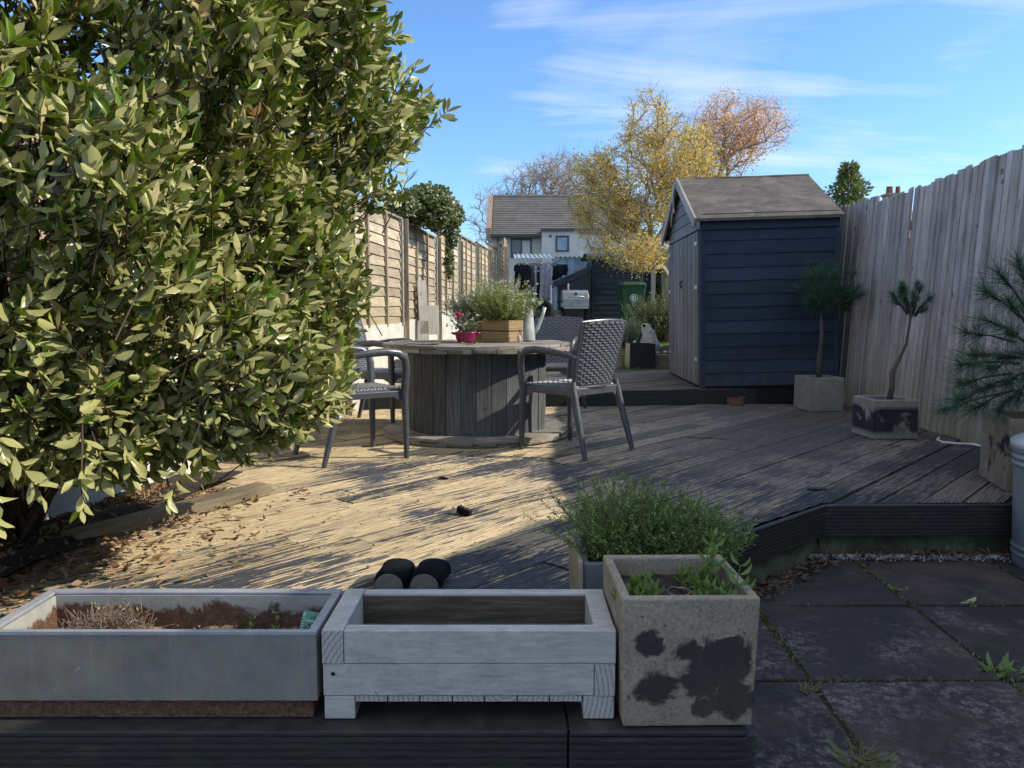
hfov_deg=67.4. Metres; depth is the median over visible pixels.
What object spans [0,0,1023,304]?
sky
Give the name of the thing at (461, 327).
flowering plant
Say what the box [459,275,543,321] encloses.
rosemary plant
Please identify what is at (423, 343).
thin board
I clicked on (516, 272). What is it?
shirt
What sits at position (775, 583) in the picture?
step leaves
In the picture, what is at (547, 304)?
tyre
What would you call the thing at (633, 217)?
yellow tree
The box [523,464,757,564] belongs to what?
hyssop shrub
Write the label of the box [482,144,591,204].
bare tree
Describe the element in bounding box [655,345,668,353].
raised soil
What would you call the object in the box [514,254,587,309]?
pergola
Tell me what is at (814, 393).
stone cube pot
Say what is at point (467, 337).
flower bowl
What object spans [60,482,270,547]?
edging timber
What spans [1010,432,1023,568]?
dustbin
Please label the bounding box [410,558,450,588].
clog
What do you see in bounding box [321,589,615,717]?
timber planter
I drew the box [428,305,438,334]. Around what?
loose board
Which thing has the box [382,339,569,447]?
drum table
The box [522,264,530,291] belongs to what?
shirt
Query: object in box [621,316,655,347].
lavender bush
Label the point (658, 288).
back hedge
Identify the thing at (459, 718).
deck border
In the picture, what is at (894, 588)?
weed
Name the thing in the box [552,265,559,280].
shirt
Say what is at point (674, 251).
door
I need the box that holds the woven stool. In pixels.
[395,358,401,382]
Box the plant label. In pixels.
[299,610,318,628]
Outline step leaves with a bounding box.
[748,545,1010,598]
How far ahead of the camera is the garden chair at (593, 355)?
4.78 m
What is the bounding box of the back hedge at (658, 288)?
[634,229,661,302]
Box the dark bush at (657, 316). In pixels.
[619,291,668,342]
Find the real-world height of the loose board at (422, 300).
0.626 m
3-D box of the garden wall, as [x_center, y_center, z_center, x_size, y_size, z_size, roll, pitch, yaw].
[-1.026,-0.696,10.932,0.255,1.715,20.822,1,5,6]
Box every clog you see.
[374,558,415,588]
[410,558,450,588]
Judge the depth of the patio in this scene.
2.45 m
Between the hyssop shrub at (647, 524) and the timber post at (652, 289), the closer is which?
the hyssop shrub at (647, 524)
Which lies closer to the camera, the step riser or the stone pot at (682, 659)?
the stone pot at (682, 659)
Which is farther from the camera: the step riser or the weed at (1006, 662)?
the step riser
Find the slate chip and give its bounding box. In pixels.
[807,487,825,489]
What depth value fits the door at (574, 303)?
17.86 m
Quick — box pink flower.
[455,311,462,322]
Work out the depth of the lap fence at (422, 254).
8.29 m
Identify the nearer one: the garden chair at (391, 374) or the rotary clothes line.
the garden chair at (391, 374)
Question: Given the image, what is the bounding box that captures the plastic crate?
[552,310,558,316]
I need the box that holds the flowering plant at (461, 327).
[445,311,485,331]
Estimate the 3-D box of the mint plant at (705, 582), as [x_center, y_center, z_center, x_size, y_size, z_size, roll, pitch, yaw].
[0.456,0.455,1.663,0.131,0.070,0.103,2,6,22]
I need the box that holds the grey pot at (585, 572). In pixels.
[568,531,681,592]
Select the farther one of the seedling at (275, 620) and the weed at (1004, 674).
the weed at (1004, 674)
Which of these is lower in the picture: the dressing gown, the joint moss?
the joint moss
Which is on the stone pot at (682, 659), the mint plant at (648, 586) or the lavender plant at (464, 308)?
the mint plant at (648, 586)
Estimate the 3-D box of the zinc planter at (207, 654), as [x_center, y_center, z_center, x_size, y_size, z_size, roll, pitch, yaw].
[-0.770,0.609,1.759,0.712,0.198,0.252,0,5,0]
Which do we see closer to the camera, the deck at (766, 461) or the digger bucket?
the deck at (766, 461)
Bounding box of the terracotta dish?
[726,396,744,404]
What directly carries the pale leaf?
on the patio
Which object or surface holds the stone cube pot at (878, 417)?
on the deck at (766, 461)
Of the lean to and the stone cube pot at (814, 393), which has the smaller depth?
the stone cube pot at (814, 393)
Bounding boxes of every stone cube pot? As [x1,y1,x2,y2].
[794,375,843,410]
[852,395,918,438]
[979,410,1023,490]
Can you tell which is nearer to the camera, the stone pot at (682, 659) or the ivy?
the stone pot at (682, 659)
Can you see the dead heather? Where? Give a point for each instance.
(120, 621)
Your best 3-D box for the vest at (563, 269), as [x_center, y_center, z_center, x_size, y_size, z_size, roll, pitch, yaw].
[1.317,-2.885,19.417,0.213,0.286,0.097,0,5,0]
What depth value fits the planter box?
9.87 m
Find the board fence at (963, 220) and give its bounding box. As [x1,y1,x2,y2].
[838,145,1023,444]
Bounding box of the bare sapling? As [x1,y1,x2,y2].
[460,182,504,257]
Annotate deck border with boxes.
[0,700,745,735]
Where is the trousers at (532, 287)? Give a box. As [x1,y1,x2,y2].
[531,266,537,296]
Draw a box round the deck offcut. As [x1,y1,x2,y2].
[456,505,471,516]
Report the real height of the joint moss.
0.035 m
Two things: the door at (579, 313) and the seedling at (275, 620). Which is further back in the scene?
the door at (579, 313)
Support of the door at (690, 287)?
in the garden shed at (740, 248)
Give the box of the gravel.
[808,553,1011,562]
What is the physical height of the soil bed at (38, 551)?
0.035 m
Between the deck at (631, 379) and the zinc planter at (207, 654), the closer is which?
the zinc planter at (207, 654)
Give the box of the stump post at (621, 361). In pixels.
[617,355,623,368]
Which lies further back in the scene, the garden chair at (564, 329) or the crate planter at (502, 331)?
the garden chair at (564, 329)
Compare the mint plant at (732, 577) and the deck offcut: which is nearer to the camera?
the mint plant at (732, 577)
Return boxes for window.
[511,239,531,257]
[556,235,568,251]
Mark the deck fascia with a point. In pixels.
(808, 525)
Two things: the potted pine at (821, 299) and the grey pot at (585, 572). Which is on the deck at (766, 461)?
the grey pot at (585, 572)
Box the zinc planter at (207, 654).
[0,589,341,716]
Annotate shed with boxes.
[581,253,650,319]
[661,174,845,402]
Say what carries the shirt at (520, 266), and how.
hanging from the rotary clothes line
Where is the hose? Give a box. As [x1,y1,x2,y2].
[936,437,980,447]
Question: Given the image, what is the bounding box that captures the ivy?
[381,180,475,287]
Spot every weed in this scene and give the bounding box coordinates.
[798,681,827,694]
[826,735,900,767]
[888,584,908,590]
[974,651,1013,677]
[1001,656,1023,678]
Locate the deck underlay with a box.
[132,425,975,743]
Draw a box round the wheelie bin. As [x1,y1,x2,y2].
[617,282,645,324]
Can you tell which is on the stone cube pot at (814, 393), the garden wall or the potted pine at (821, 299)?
the potted pine at (821, 299)
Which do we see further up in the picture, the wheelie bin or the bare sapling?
the bare sapling
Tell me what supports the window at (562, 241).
in the white house
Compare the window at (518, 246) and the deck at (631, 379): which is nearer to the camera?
the deck at (631, 379)
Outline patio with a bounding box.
[749,554,1023,767]
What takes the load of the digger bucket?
on the lawn at (624, 349)
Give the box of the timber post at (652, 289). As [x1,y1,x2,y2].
[650,257,654,311]
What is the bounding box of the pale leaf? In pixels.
[961,597,975,602]
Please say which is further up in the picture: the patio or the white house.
the white house
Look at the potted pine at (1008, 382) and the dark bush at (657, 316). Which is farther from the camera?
the dark bush at (657, 316)
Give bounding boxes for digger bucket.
[639,323,659,351]
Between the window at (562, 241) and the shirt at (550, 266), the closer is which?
the shirt at (550, 266)
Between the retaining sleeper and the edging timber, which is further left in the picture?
the edging timber
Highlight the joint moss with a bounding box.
[759,552,1023,767]
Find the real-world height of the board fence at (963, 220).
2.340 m
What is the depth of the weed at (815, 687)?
2.29 m
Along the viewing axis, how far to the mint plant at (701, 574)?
1.78 m
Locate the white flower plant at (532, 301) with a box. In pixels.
[484,291,543,321]
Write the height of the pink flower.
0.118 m
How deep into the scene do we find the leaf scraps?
3.49 m
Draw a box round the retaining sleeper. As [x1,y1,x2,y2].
[655,354,668,368]
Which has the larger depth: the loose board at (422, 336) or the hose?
the loose board at (422, 336)
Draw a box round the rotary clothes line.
[527,258,559,297]
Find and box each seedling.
[245,615,256,628]
[271,610,279,628]
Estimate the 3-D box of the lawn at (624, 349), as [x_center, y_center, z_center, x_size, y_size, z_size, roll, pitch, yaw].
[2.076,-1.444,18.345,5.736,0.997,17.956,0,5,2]
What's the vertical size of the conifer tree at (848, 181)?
6.690 m
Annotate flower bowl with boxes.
[451,331,479,342]
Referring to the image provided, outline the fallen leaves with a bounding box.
[0,479,349,611]
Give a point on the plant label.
(308, 619)
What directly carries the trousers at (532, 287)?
hanging from the rotary clothes line
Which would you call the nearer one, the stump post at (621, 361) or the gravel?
the gravel
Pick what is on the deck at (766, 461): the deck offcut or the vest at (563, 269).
the deck offcut
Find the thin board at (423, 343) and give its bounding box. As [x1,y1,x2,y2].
[407,341,439,343]
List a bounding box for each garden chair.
[293,345,409,467]
[329,318,411,423]
[517,319,633,459]
[535,317,586,408]
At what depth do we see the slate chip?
3.80 m
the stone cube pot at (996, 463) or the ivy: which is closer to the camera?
the stone cube pot at (996, 463)
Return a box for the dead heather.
[55,594,173,670]
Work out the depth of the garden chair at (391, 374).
5.84 m
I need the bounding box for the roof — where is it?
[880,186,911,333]
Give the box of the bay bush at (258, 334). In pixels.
[0,0,460,543]
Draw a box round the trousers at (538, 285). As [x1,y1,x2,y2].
[537,266,540,297]
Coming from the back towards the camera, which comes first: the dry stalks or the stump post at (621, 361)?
the stump post at (621, 361)
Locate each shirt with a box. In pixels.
[514,264,518,284]
[518,264,522,287]
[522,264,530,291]
[547,264,552,284]
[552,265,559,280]
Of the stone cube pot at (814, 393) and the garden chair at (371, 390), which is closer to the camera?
the garden chair at (371, 390)
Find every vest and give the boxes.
[529,265,533,284]
[560,264,567,274]
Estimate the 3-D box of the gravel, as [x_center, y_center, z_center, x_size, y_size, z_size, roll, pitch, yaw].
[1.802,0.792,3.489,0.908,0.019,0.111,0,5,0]
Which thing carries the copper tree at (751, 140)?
on the lawn at (624, 349)
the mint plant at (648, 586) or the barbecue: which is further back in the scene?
the barbecue
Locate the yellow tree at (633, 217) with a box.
[555,80,729,308]
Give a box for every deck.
[0,403,1011,737]
[388,369,747,389]
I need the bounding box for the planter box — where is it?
[625,343,655,368]
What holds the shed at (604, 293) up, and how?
on the lawn at (624, 349)
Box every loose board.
[416,280,428,333]
[417,320,429,339]
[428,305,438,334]
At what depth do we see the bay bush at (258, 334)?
2.14 m
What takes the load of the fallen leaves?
on the deck at (766, 461)
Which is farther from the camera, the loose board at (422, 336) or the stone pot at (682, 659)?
the loose board at (422, 336)
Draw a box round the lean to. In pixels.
[552,266,590,319]
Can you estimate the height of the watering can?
0.257 m
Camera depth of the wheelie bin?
17.89 m
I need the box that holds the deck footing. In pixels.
[567,535,1011,767]
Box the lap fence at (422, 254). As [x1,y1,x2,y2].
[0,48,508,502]
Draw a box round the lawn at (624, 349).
[534,319,668,369]
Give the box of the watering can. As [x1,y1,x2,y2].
[516,307,545,340]
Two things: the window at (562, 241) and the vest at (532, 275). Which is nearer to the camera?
the vest at (532, 275)
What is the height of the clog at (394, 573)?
0.080 m
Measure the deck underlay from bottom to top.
0.149 m
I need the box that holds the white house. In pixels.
[486,195,636,303]
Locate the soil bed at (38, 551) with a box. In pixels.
[0,471,241,577]
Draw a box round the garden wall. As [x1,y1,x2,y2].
[17,310,458,520]
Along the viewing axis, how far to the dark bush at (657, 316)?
13.42 m
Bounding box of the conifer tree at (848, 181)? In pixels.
[823,160,902,303]
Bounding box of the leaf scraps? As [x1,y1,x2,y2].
[107,411,711,588]
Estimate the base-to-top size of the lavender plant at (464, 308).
0.302 m
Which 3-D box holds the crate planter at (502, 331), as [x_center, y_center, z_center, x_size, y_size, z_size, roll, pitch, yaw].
[-0.069,-0.384,5.538,0.237,0.151,0.190,3,6,33]
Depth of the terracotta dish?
7.28 m
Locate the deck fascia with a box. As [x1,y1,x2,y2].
[0,503,1011,767]
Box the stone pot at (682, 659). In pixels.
[603,554,759,725]
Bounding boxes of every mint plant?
[611,569,664,599]
[674,562,710,590]
[692,572,745,594]
[696,527,726,582]
[711,552,755,594]
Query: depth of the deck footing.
3.60 m
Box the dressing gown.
[539,264,550,300]
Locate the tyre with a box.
[529,298,553,321]
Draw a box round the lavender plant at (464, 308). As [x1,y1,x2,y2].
[439,286,494,320]
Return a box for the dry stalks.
[664,586,691,594]
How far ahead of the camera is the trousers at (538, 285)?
20.24 m
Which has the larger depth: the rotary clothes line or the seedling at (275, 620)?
the rotary clothes line
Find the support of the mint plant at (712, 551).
in the stone pot at (682, 659)
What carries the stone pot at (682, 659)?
on the deck at (766, 461)
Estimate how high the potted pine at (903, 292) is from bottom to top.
0.913 m
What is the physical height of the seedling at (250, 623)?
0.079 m
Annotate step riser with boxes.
[363,389,793,408]
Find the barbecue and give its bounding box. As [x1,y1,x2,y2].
[556,283,596,320]
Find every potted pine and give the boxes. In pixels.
[791,254,870,377]
[886,275,937,399]
[920,240,1023,436]
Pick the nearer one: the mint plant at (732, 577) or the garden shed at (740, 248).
the mint plant at (732, 577)
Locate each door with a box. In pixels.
[560,287,588,319]
[572,301,581,305]
[668,240,680,376]
[679,231,699,384]
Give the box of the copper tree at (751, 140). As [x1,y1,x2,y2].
[666,81,801,176]
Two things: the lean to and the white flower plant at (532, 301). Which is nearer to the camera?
the white flower plant at (532, 301)
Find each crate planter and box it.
[462,321,483,340]
[482,320,522,341]
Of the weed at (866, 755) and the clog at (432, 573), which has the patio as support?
the weed at (866, 755)

